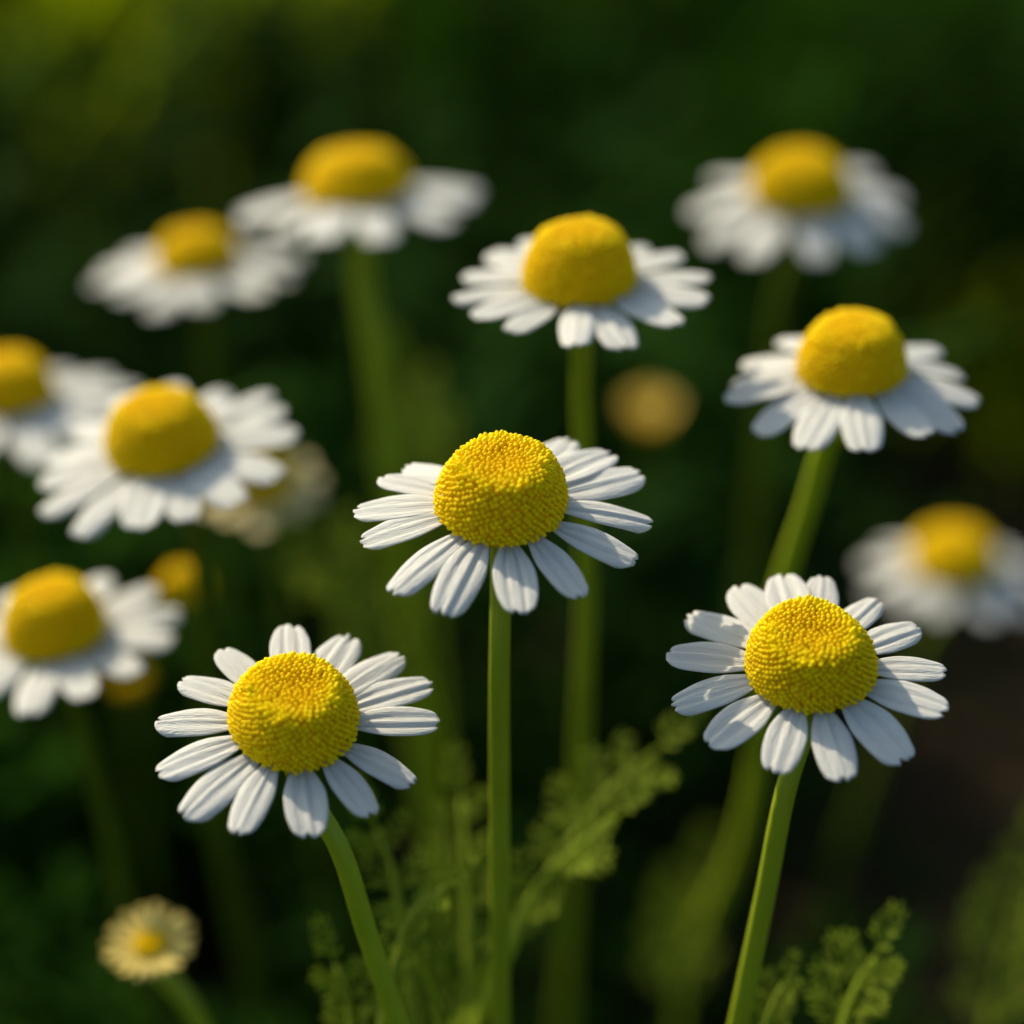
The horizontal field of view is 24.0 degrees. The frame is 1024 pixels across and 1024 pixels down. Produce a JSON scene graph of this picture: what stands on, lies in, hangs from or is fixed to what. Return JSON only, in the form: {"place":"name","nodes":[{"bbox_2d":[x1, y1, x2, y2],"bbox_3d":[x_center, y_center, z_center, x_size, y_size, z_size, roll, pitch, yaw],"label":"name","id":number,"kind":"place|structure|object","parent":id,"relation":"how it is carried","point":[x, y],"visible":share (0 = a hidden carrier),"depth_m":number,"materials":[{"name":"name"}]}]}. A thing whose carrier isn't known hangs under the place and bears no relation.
{"place":"outdoors","nodes":[
{"label":"outdoors","id":0,"kind":"place"},
{"bbox_2d":[0,0,1023,1023],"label":"ground","id":1,"kind":"structure","parent":0,"point":[705,447],"depth_m":0.52,"materials":[{"name":"plant"}]},
{"bbox_2d":[0,348,179,939],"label":"chamomile flower","id":2,"kind":"object","parent":1,"relation":"on","point":[30,385],"visible":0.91,"depth_m":0.29,"materials":[{"name":"white plant"}]},
{"bbox_2d":[0,571,180,1023],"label":"chamomile flower","id":3,"kind":"object","parent":1,"relation":"on","point":[54,625],"visible":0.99,"depth_m":0.26,"materials":[{"name":"white plant"}]},
{"bbox_2d":[115,673,180,1013],"bbox_3d":[-0.062,0.066,0.423,0.005,0.103,0.030,0,26,0],"label":"chamomile bud","id":4,"kind":"object","parent":1,"relation":"on","point":[130,686],"visible":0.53,"depth_m":0.40,"materials":[{"name":"green plant"}]},
{"bbox_2d":[102,903,209,1023],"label":"chamomile flower","id":5,"kind":"object","parent":1,"relation":"on","point":[149,946],"visible":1,"depth_m":0.26,"materials":[{"name":"yellow plant"}]},
{"bbox_2d":[39,382,298,1021],"bbox_3d":[-0.036,0.052,0.344,0.027,0.199,0.145,0,26,0],"label":"chamomile flower","id":6,"kind":"object","parent":1,"relation":"on","point":[156,444],"visible":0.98,"depth_m":0.25,"materials":[{"name":"white plant"}]},
{"bbox_2d":[90,224,304,683],"bbox_3d":[-0.042,0.019,0.418,0.030,0.193,0.168,0,26,0],"label":"chamomile flower","id":7,"kind":"object","parent":1,"relation":"on","point":[194,262],"visible":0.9,"depth_m":0.31,"materials":[{"name":"white plant"}]},
{"bbox_2d":[157,563,263,1023],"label":"chamomile bud","id":8,"kind":"object","parent":1,"relation":"on","point":[176,582],"visible":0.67,"depth_m":0.31,"materials":[{"name":"green plant"}]},
{"bbox_2d":[201,448,357,1020],"bbox_3d":[-0.033,0.057,0.370,0.017,0.166,0.063,1,26,2],"label":"chamomile flower","id":9,"kind":"object","parent":1,"relation":"on","point":[260,499],"visible":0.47,"depth_m":0.32,"materials":[{"name":"beige plant"}]},
{"bbox_2d":[155,624,439,1023],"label":"chamomile flower","id":10,"kind":"object","parent":1,"relation":"on","point":[297,712],"visible":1,"depth_m":0.21,"materials":[{"name":"white plant"}]},
{"bbox_2d":[309,913,379,1023],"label":"feathery leaf","id":11,"kind":"object","parent":1,"relation":"on","point":[349,1008],"visible":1,"depth_m":0.24,"materials":[{"name":"green plant"}]},
{"bbox_2d":[268,497,446,1021],"bbox_3d":[-0.022,0.070,0.355,0.024,0.154,0.019,0,26,0],"label":"feathery leaf","id":12,"kind":"object","parent":1,"relation":"on","point":[414,766],"visible":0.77,"depth_m":0.33,"materials":[{"name":"green plant"}]},
{"bbox_2d":[238,144,481,965],"bbox_3d":[-0.018,0.037,0.365,0.032,0.207,0.084,0,26,0],"label":"chamomile flower","id":13,"kind":"object","parent":1,"relation":"on","point":[358,190],"visible":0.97,"depth_m":0.30,"materials":[{"name":"white plant"}]},
{"bbox_2d":[345,771,430,1023],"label":"feathery leaf","id":14,"kind":"object","parent":1,"relation":"on","point":[413,1009],"visible":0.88,"depth_m":0.24,"materials":[{"name":"green plant"}]},
{"bbox_2d":[366,323,457,967],"bbox_3d":[-0.014,0.050,0.385,0.016,0.163,0.021,0,26,0],"label":"feathery leaf","id":15,"kind":"object","parent":1,"relation":"on","point":[427,538],"visible":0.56,"depth_m":0.36,"materials":[{"name":"green plant"}]},
{"bbox_2d":[368,854,480,1023],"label":"feathery leaf","id":16,"kind":"object","parent":1,"relation":"on","point":[398,959],"visible":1,"depth_m":0.23,"materials":[{"name":"green plant"}]},
{"bbox_2d":[388,908,471,1023],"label":"feathery leaf","id":17,"kind":"object","parent":1,"relation":"on","point":[436,1015],"visible":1,"depth_m":0.24,"materials":[{"name":"green plant"}]},
{"bbox_2d":[425,740,489,1023],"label":"feathery leaf","id":18,"kind":"object","parent":1,"relation":"on","point":[469,945],"visible":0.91,"depth_m":0.25,"materials":[{"name":"green plant"}]},
{"bbox_2d":[353,430,652,1023],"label":"chamomile flower","id":19,"kind":"object","parent":1,"relation":"on","point":[503,495],"visible":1,"depth_m":0.21,"materials":[{"name":"white plant"}]},
{"bbox_2d":[0,0,1023,535],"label":"sunlit grass","id":20,"kind":"structure","parent":1,"relation":"on","point":[998,428],"depth_m":0.72,"materials":[{"name":"green plant"}]},
{"bbox_2d":[470,774,659,1023],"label":"feathery leaf","id":21,"kind":"object","parent":1,"relation":"on","point":[520,925],"visible":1,"depth_m":0.24,"materials":[{"name":"green plant"}]},
{"bbox_2d":[453,714,707,1023],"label":"feathery leaf","id":22,"kind":"object","parent":1,"relation":"on","point":[483,975],"visible":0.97,"depth_m":0.25,"materials":[{"name":"green plant"}]},
{"bbox_2d":[452,215,711,1023],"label":"chamomile flower","id":23,"kind":"object","parent":1,"relation":"on","point":[581,272],"visible":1,"depth_m":0.24,"materials":[{"name":"white plant"}]},
{"bbox_2d":[626,388,674,919],"bbox_3d":[0.028,0.035,0.455,0.009,0.131,0.028,11,28,21],"label":"chamomile bud","id":24,"kind":"object","parent":1,"relation":"on","point":[650,410],"visible":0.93,"depth_m":0.42,"materials":[{"name":"yellow plant"}]},
{"bbox_2d":[641,822,719,1023],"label":"feathery leaf","id":25,"kind":"object","parent":1,"relation":"on","point":[682,979],"visible":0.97,"depth_m":0.36,"materials":[{"name":"green plant"}]},
{"bbox_2d":[750,949,803,1023],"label":"feathery leaf","id":26,"kind":"object","parent":1,"relation":"on","point":[774,1006],"visible":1,"depth_m":0.23,"materials":[{"name":"green plant"}]},
{"bbox_2d":[682,145,908,884],"bbox_3d":[0.037,0.019,0.405,0.028,0.204,0.146,0,26,0],"label":"chamomile flower","id":27,"kind":"object","parent":1,"relation":"on","point":[803,189],"visible":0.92,"depth_m":0.31,"materials":[{"name":"white plant"}]},
{"bbox_2d":[666,574,948,1023],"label":"chamomile flower","id":28,"kind":"object","parent":1,"relation":"on","point":[805,663],"visible":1,"depth_m":0.21,"materials":[{"name":"white plant"}]},
{"bbox_2d":[665,308,980,1012],"bbox_3d":[0.033,0.045,0.343,0.025,0.212,0.166,0,26,0],"label":"chamomile flower","id":29,"kind":"object","parent":1,"relation":"on","point":[848,364],"visible":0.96,"depth_m":0.23,"materials":[{"name":"white plant"}]},
{"bbox_2d":[803,900,908,1023],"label":"feathery leaf","id":30,"kind":"object","parent":1,"relation":"on","point":[848,1014],"visible":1,"depth_m":0.24,"materials":[{"name":"green plant"}]},
{"bbox_2d":[756,521,1023,1020],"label":"chamomile flower","id":31,"kind":"object","parent":1,"relation":"on","point":[950,560],"visible":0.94,"depth_m":0.34,"materials":[{"name":"white plant"}]},
{"bbox_2d":[949,826,1023,1023],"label":"feathery leaf","id":32,"kind":"object","parent":1,"relation":"on","point":[1002,967],"visible":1,"depth_m":0.30,"materials":[{"name":"green plant"}]},
{"bbox_2d":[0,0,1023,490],"bbox_3d":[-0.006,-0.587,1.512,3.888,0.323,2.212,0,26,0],"label":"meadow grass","id":33,"kind":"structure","parent":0,"point":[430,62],"depth_m":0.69,"materials":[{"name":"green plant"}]}
]}

